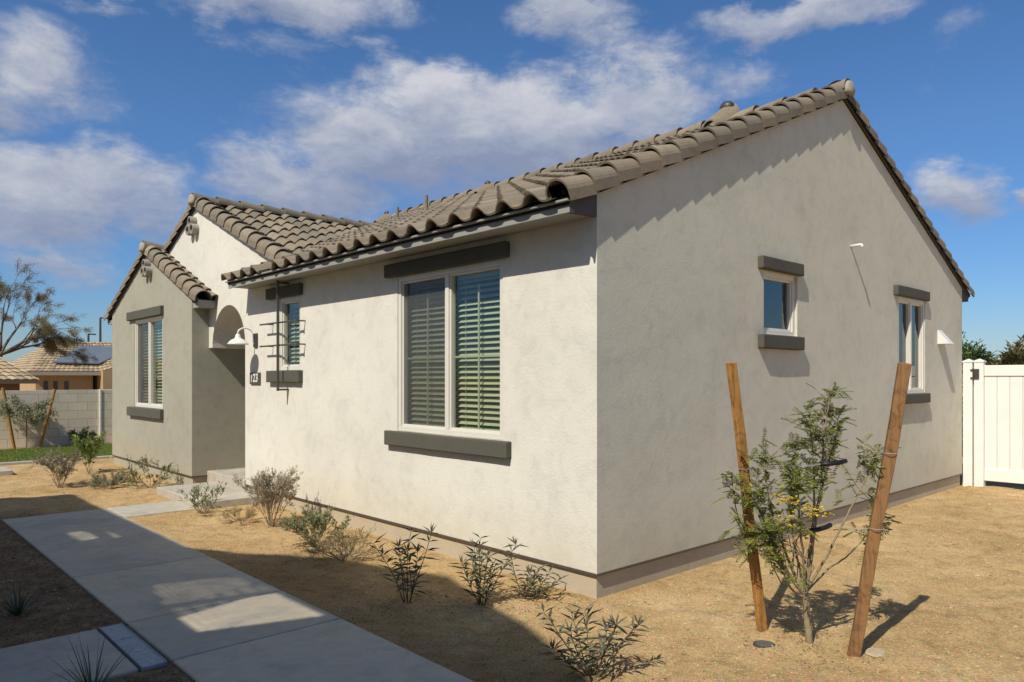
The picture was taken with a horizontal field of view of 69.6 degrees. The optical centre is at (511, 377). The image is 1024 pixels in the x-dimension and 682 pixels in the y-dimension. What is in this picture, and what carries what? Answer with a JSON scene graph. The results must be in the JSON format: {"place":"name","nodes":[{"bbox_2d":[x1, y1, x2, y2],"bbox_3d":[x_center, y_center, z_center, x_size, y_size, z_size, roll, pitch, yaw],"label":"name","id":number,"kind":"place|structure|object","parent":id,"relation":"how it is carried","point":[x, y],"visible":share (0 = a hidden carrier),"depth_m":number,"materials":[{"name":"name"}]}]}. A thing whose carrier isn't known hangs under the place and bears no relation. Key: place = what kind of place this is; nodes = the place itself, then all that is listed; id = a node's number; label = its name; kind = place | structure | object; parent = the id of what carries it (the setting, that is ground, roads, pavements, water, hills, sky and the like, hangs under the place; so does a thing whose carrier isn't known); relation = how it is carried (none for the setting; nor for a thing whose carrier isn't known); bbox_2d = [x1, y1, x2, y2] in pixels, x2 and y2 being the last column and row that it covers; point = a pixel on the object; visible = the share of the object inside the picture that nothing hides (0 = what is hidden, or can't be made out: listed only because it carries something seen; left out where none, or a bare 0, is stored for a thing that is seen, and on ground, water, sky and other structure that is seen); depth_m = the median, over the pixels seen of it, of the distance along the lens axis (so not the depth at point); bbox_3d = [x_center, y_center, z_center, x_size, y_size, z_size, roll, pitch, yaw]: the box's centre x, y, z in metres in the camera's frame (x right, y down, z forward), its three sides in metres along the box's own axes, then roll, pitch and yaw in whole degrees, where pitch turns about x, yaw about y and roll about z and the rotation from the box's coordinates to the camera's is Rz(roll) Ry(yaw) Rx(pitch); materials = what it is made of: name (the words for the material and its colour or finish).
{"place":"outdoors","nodes":[
{"label":"outdoors","id":0,"kind":"place"},
{"bbox_2d":[0,443,111,461],"bbox_3d":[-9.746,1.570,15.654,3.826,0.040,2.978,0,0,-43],"label":"grass","id":1,"kind":"structure","parent":0,"point":[29,451],"depth_m":15.54,"materials":[{"name":"green plant"}]},
{"bbox_2d":[0,629,137,681],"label":"side path","id":2,"kind":"structure","parent":0,"point":[30,662],"depth_m":4.16,"materials":[{"name":"concrete"}]},
{"bbox_2d":[108,500,197,517],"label":"entry path","id":3,"kind":"structure","parent":0,"point":[150,508],"depth_m":9.01,"materials":[{"name":"concrete"}]},
{"bbox_2d":[0,380,1023,681],"bbox_3d":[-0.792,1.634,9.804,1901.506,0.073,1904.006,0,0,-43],"label":"ground","id":4,"kind":"structure","parent":0,"point":[742,630],"depth_m":5.39,"materials":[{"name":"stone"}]},
{"bbox_2d":[0,467,12,475],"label":"utility pad","id":5,"kind":"object","parent":4,"relation":"on","point":[4,471],"visible":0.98,"depth_m":12.34,"materials":[{"name":"concrete"}]},
{"bbox_2d":[1,388,15,448],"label":"tree stake","id":6,"kind":"object","parent":4,"relation":"on","point":[9,424],"visible":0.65,"depth_m":16.50,"materials":[{"name":"brown wood"}]},
{"bbox_2d":[0,357,38,390],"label":"house","id":7,"kind":"structure","parent":4,"relation":"on","point":[13,377],"depth_m":26.01,"materials":[{"name":"beige tile"}]},
{"bbox_2d":[0,578,54,615],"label":"grassy yucca","id":8,"kind":"object","parent":4,"relation":"on","point":[15,609],"visible":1,"depth_m":5.02,"materials":[{"name":"green plant"}]},
{"bbox_2d":[0,393,58,447],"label":"sapling","id":9,"kind":"object","parent":4,"relation":"on","point":[39,411],"visible":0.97,"depth_m":16.55,"materials":[{"name":"green plant"}]},
{"bbox_2d":[38,389,55,447],"bbox_3d":[-10.752,0.980,17.006,0.390,1.456,0.072,0,0,-43],"label":"tree stake","id":10,"kind":"object","parent":4,"relation":"on","point":[45,425],"visible":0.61,"depth_m":16.98,"materials":[{"name":"brown wood"}]},
{"bbox_2d":[0,258,99,368],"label":"mesquite tree","id":11,"kind":"object","parent":4,"relation":"on","point":[50,343],"visible":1,"depth_m":29.72,"materials":[{"name":"green plant"}]},
{"bbox_2d":[28,445,82,487],"bbox_3d":[-6.791,1.327,11.039,0.723,0.678,0.814,0,0,-43],"label":"dry shrub","id":12,"kind":"object","parent":4,"relation":"on","point":[52,466],"visible":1,"depth_m":10.96,"materials":[{"name":"grey plant"}]},
{"bbox_2d":[0,389,111,449],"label":"block wall","id":13,"kind":"structure","parent":4,"relation":"on","point":[77,410],"depth_m":17.57,"materials":[{"name":"concrete"}]},
{"bbox_2d":[0,455,113,465],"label":"turf kerb","id":14,"kind":"structure","parent":4,"relation":"on","point":[34,461],"depth_m":14.01,"materials":[{"name":"concrete"}]},
{"bbox_2d":[11,342,111,389],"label":"tan house","id":15,"kind":"structure","parent":4,"relation":"on","point":[56,371],"depth_m":33.66,"materials":[{"name":"tile"}]},
{"bbox_2d":[44,381,47,389],"bbox_3d":[-20.708,0.450,32.702,0.160,0.600,0.025,0,0,-43],"label":"window","id":16,"kind":"structure","parent":15,"relation":"in","point":[45,382],"depth_m":32.69,"materials":[{"name":"grey glass"}]},
{"bbox_2d":[53,381,57,389],"bbox_3d":[-20.436,0.450,32.953,0.160,0.600,0.025,0,0,-43],"label":"window","id":17,"kind":"structure","parent":15,"relation":"in","point":[55,383],"depth_m":32.94,"materials":[{"name":"grey glass"}]},
{"bbox_2d":[64,381,68,389],"bbox_3d":[-20.120,0.450,33.245,0.160,0.600,0.025,0,0,-43],"label":"window","id":18,"kind":"structure","parent":15,"relation":"in","point":[66,383],"depth_m":33.24,"materials":[{"name":"grey glass"}]},
{"bbox_2d":[67,426,97,440],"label":"green bush","id":19,"kind":"object","parent":4,"relation":"on","point":[85,432],"visible":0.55,"depth_m":17.40,"materials":[{"name":"green plant"}]},
{"bbox_2d":[69,430,107,473],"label":"leafy plant","id":20,"kind":"object","parent":4,"relation":"on","point":[85,447],"visible":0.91,"depth_m":12.54,"materials":[{"name":"green plant"}]},
{"bbox_2d":[47,631,129,681],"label":"grassy yucca","id":21,"kind":"object","parent":4,"relation":"on","point":[88,674],"visible":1,"depth_m":3.75,"materials":[{"name":"green plant"}]},
{"bbox_2d":[99,317,106,341],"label":"light pole","id":22,"kind":"object","parent":4,"relation":"on","point":[100,334],"visible":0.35,"depth_m":83.93,"materials":[{"name":"metal"}]},
{"bbox_2d":[87,467,134,487],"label":"grey shrub","id":23,"kind":"object","parent":4,"relation":"on","point":[119,477],"visible":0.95,"depth_m":10.94,"materials":[{"name":"plant"}]},
{"bbox_2d":[99,622,166,671],"bbox_3d":[-2.286,1.619,4.417,0.132,0.061,0.890,0,0,-43],"label":"channel drain","id":24,"kind":"object","parent":4,"relation":"on","point":[140,654],"visible":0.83,"depth_m":4.35,"materials":[{"name":"concrete"}]},
{"bbox_2d":[117,455,178,487],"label":"oleander plant","id":25,"kind":"object","parent":4,"relation":"on","point":[134,474],"visible":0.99,"depth_m":10.98,"materials":[{"name":"green plant"}]},
{"bbox_2d":[177,482,226,513],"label":"sparse desert shrub","id":26,"kind":"object","parent":4,"relation":"on","point":[194,495],"visible":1,"depth_m":8.79,"materials":[{"name":"green plant"}]},
{"bbox_2d":[157,481,261,509],"bbox_3d":[-4.050,1.613,9.876,0.825,0.195,1.730,0,0,-43],"label":"entry step","id":27,"kind":"object","parent":4,"relation":"on","point":[230,496],"visible":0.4,"depth_m":9.65,"materials":[{"name":"concrete"}]},
{"bbox_2d":[207,468,247,488],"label":"porch floor","id":28,"kind":"structure","parent":4,"relation":"on","point":[224,476],"depth_m":10.75,"materials":[{"name":"concrete"}]},
{"bbox_2d":[2,508,473,681],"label":"walkway","id":29,"kind":"structure","parent":4,"relation":"on","point":[195,615],"depth_m":4.98,"materials":[{"name":"concrete"}]},
{"bbox_2d":[218,502,258,525],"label":"straw grass","id":30,"kind":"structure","parent":4,"relation":"on","point":[247,512],"depth_m":8.31,"materials":[{"name":"beige plant"}]},
{"bbox_2d":[232,466,303,526],"bbox_3d":[-2.641,1.315,8.128,0.823,0.702,0.769,0,0,-43],"label":"grey purple shrub","id":31,"kind":"object","parent":4,"relation":"on","point":[264,485],"visible":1,"depth_m":8.10,"materials":[{"name":"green plant"}]},
{"bbox_2d":[276,503,354,549],"bbox_3d":[-1.859,1.428,7.079,0.641,0.460,0.689,0,0,32],"label":"spreading green shrub","id":32,"kind":"object","parent":4,"relation":"on","point":[314,520],"visible":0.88,"depth_m":7.06,"materials":[{"name":"green plant"}]},
{"bbox_2d":[298,523,380,561],"bbox_3d":[-1.550,1.480,6.598,0.758,0.380,0.714,0,0,-43],"label":"straw weed","id":33,"kind":"object","parent":4,"relation":"on","point":[341,556],"visible":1,"depth_m":6.57,"materials":[{"name":"beige plant"}]},
{"bbox_2d":[366,523,439,602],"bbox_3d":[-0.776,1.332,5.309,0.490,0.638,0.670,0,0,-43],"label":"flowering plant","id":34,"kind":"object","parent":4,"relation":"on","point":[414,572],"visible":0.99,"depth_m":5.32,"materials":[{"name":"green plant"}]},
{"bbox_2d":[449,532,530,605],"bbox_3d":[-0.195,1.376,5.359,0.540,0.551,0.452,0,0,28],"label":"flowering plant","id":35,"kind":"object","parent":4,"relation":"on","point":[477,580],"visible":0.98,"depth_m":5.30,"materials":[{"name":"green plant"}]},
{"bbox_2d":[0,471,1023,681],"bbox_3d":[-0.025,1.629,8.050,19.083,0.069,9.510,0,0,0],"label":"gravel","id":36,"kind":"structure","parent":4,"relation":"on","point":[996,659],"depth_m":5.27,"materials":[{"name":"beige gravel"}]},
{"bbox_2d":[502,556,567,598],"bbox_3d":[0.191,1.467,5.392,0.475,0.381,0.452,0,0,-43],"label":"flowering plant","id":37,"kind":"object","parent":4,"relation":"on","point":[532,578],"visible":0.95,"depth_m":5.42,"materials":[{"name":"green plant"}]},
{"bbox_2d":[103,78,974,598],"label":"house","id":38,"kind":"structure","parent":4,"relation":"on","point":[537,360],"depth_m":7.37,"materials":[{"name":"paint"}]},
{"bbox_2d":[126,305,163,418],"bbox_3d":[-6.061,-0.250,12.654,0.566,1.833,1.840,0,0,-43],"label":"window","id":39,"kind":"structure","parent":38,"relation":"in","point":[149,331],"depth_m":12.61,"materials":[{"name":"white plastic"}]},
{"bbox_2d":[227,327,257,346],"bbox_3d":[-3.561,-0.540,9.715,0.384,0.261,0.270,0,0,-43],"label":"wall lamp","id":40,"kind":"object","parent":38,"relation":"attached to","point":[237,340],"visible":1,"depth_m":9.69,"materials":[{"name":"metal"}]},
{"bbox_2d":[250,373,260,383],"bbox_3d":[-3.437,0.005,9.843,0.028,0.155,0.310,0,0,-43],"label":"address plaque","id":41,"kind":"object","parent":38,"relation":"attached to","point":[255,378],"visible":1,"depth_m":9.81,"materials":[{"name":"brown metal"}]},
{"bbox_2d":[259,280,305,390],"bbox_3d":[-2.877,-0.520,9.146,0.155,1.360,1.035,0,0,-43],"label":"metal trellis","id":42,"kind":"object","parent":38,"relation":"attached to","point":[277,322],"visible":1,"depth_m":9.05,"materials":[{"name":"brown metal"}]},
{"bbox_2d":[265,283,302,382],"bbox_3d":[-2.673,-0.545,9.359,0.566,1.203,0.920,0,0,-43],"label":"window","id":43,"kind":"structure","parent":38,"relation":"in","point":[290,370],"depth_m":9.31,"materials":[{"name":"white plastic"}]},
{"bbox_2d":[384,241,511,458],"bbox_3d":[-0.474,-0.234,6.982,0.565,1.824,1.855,0,0,-43],"label":"window","id":44,"kind":"structure","parent":38,"relation":"in","point":[450,321],"depth_m":7.03,"materials":[{"name":"white plastic"}]},
{"bbox_2d":[758,255,804,349],"bbox_3d":[2.658,-0.730,7.366,0.845,0.891,0.166,0,0,-43],"label":"window","id":45,"kind":"structure","parent":38,"relation":"in","point":[779,290],"depth_m":7.42,"materials":[{"name":"white plastic"}]},
{"bbox_2d":[893,285,930,403],"bbox_3d":[5.284,-0.425,9.781,1.170,1.524,0.146,0,0,-43],"label":"window","id":46,"kind":"structure","parent":38,"relation":"in","point":[910,312],"depth_m":9.84,"materials":[{"name":"white plastic"}]},
{"bbox_2d":[138,490,1023,676],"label":"pebbles","id":47,"kind":"object","parent":4,"relation":"on","point":[709,604],"visible":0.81,"depth_m":5.32,"materials":[{"name":"beige stone"}]},
{"bbox_2d":[536,600,649,680],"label":"shrub","id":48,"kind":"object","parent":4,"relation":"on","point":[603,639],"visible":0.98,"depth_m":4.05,"materials":[{"name":"green plant"}]},
{"bbox_2d":[726,362,767,631],"bbox_3d":[1.512,0.820,4.726,0.279,1.846,0.055,0,0,-2],"label":"tree stake","id":49,"kind":"object","parent":4,"relation":"on","point":[748,516],"visible":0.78,"depth_m":4.71,"materials":[{"name":"brown wood"}]},
{"bbox_2d":[741,452,897,469],"bbox_3d":[1.820,0.507,4.459,0.924,0.156,0.153,0,0,33],"label":"tree tie","id":50,"kind":"object","parent":49,"relation":"attached to","point":[833,463],"visible":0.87,"depth_m":4.37,"materials":[{"name":"rubber"}]},
{"bbox_2d":[758,523,884,532],"bbox_3d":[1.799,0.922,4.462,0.820,0.109,0.162,0,0,38],"label":"tree tie","id":51,"kind":"object","parent":49,"relation":"attached to","point":[823,527],"visible":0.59,"depth_m":4.38,"materials":[{"name":"rubber"}]},
{"bbox_2d":[753,640,775,647],"bbox_3d":[1.533,1.642,4.472,0.132,0.064,0.132,0,0,-43],"label":"valve cap","id":52,"kind":"object","parent":4,"relation":"in","point":[761,644],"visible":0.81,"depth_m":4.46,"materials":[{"name":"plastic"}]},
{"bbox_2d":[712,381,902,643],"bbox_3d":[1.849,0.823,4.486,1.165,1.618,0.601,0,0,-5],"label":"young tree","id":53,"kind":"object","parent":4,"relation":"on","point":[771,543],"visible":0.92,"depth_m":4.45,"materials":[{"name":"green plant"}]},
{"bbox_2d":[865,648,885,656],"bbox_3d":[2.136,1.610,4.326,0.140,0.014,0.112,0,0,-43],"label":"flat stone","id":54,"kind":"object","parent":4,"relation":"on","point":[875,652],"visible":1,"depth_m":4.30,"materials":[{"name":"beige stone"}]},
{"bbox_2d":[847,362,911,656],"bbox_3d":[2.115,0.827,4.264,0.356,1.835,0.046,0,0,18],"label":"tree stake","id":55,"kind":"object","parent":4,"relation":"on","point":[884,482],"visible":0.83,"depth_m":4.24,"materials":[{"name":"brown wood"}]},
{"bbox_2d":[962,331,999,448],"bbox_3d":[9.161,0.326,15.712,2.385,2.677,3.070,0,0,-43],"label":"tall bush","id":56,"kind":"object","parent":4,"relation":"on","point":[971,354],"visible":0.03,"depth_m":15.02,"materials":[{"name":"green plant"}]},
{"bbox_2d":[962,359,1023,486],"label":"vinyl gate fence","id":57,"kind":"object","parent":4,"relation":"on","point":[993,422],"visible":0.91,"depth_m":10.98,"materials":[{"name":"plastic"}]},
{"bbox_2d":[986,334,1023,364],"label":"tall bush","id":58,"kind":"object","parent":4,"relation":"on","point":[1014,355],"visible":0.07,"depth_m":14.13,"materials":[{"name":"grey plant"}]},
{"bbox_2d":[0,0,1023,375],"label":"sky","id":59,"kind":"structure","parent":0,"point":[113,113],"materials":[{"name":"blue"}]}
]}

